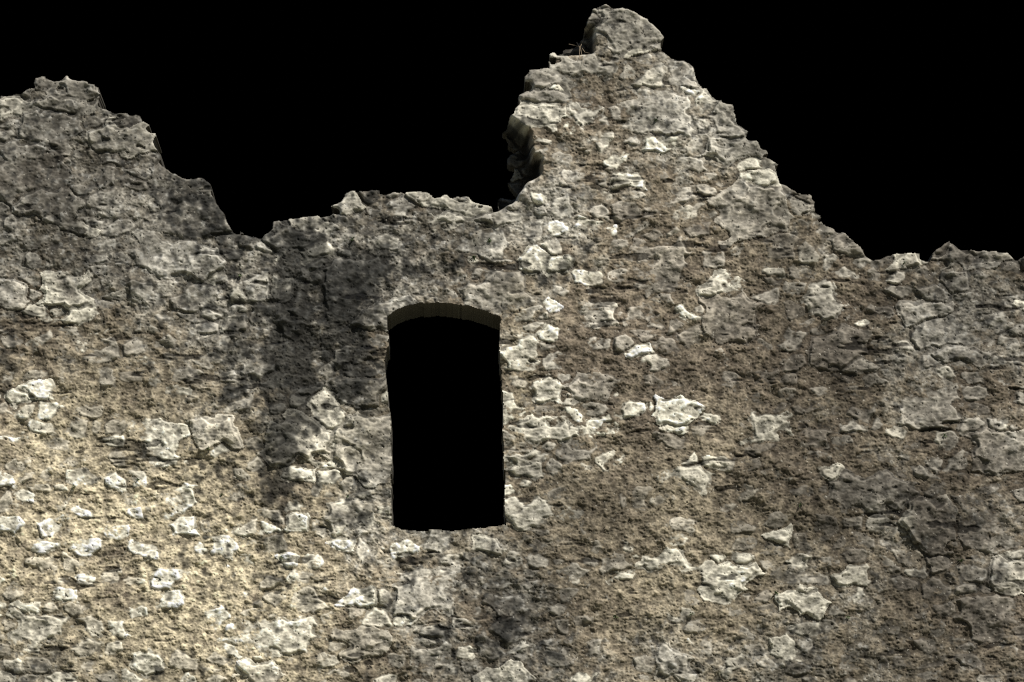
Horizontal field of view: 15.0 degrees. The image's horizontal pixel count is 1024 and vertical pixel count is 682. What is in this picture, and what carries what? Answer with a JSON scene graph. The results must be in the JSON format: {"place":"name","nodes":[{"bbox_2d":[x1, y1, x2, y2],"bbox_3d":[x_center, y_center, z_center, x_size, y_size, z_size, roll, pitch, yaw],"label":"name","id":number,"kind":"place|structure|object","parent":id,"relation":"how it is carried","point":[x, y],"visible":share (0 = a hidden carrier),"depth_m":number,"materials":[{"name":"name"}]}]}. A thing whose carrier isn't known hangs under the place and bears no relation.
{"place":"outdoors","nodes":[
{"label":"outdoors","id":0,"kind":"place"},
{"bbox_2d":[0,4,1023,681],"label":"ruin wall","id":1,"kind":"structure","parent":0,"point":[722,354],"depth_m":30.36,"materials":[{"name":"stone"}]},
{"bbox_2d":[570,39,586,62],"bbox_3d":[0.558,-2.304,30.987,0.131,0.264,0.274,3,-11,-19],"label":"plant","id":2,"kind":"object","parent":1,"relation":"attached to","point":[580,49],"visible":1,"depth_m":31.01,"materials":[{"name":"grey plant"}]},
{"bbox_2d":[0,0,1023,530],"label":"sky","id":3,"kind":"structure","parent":0,"point":[901,121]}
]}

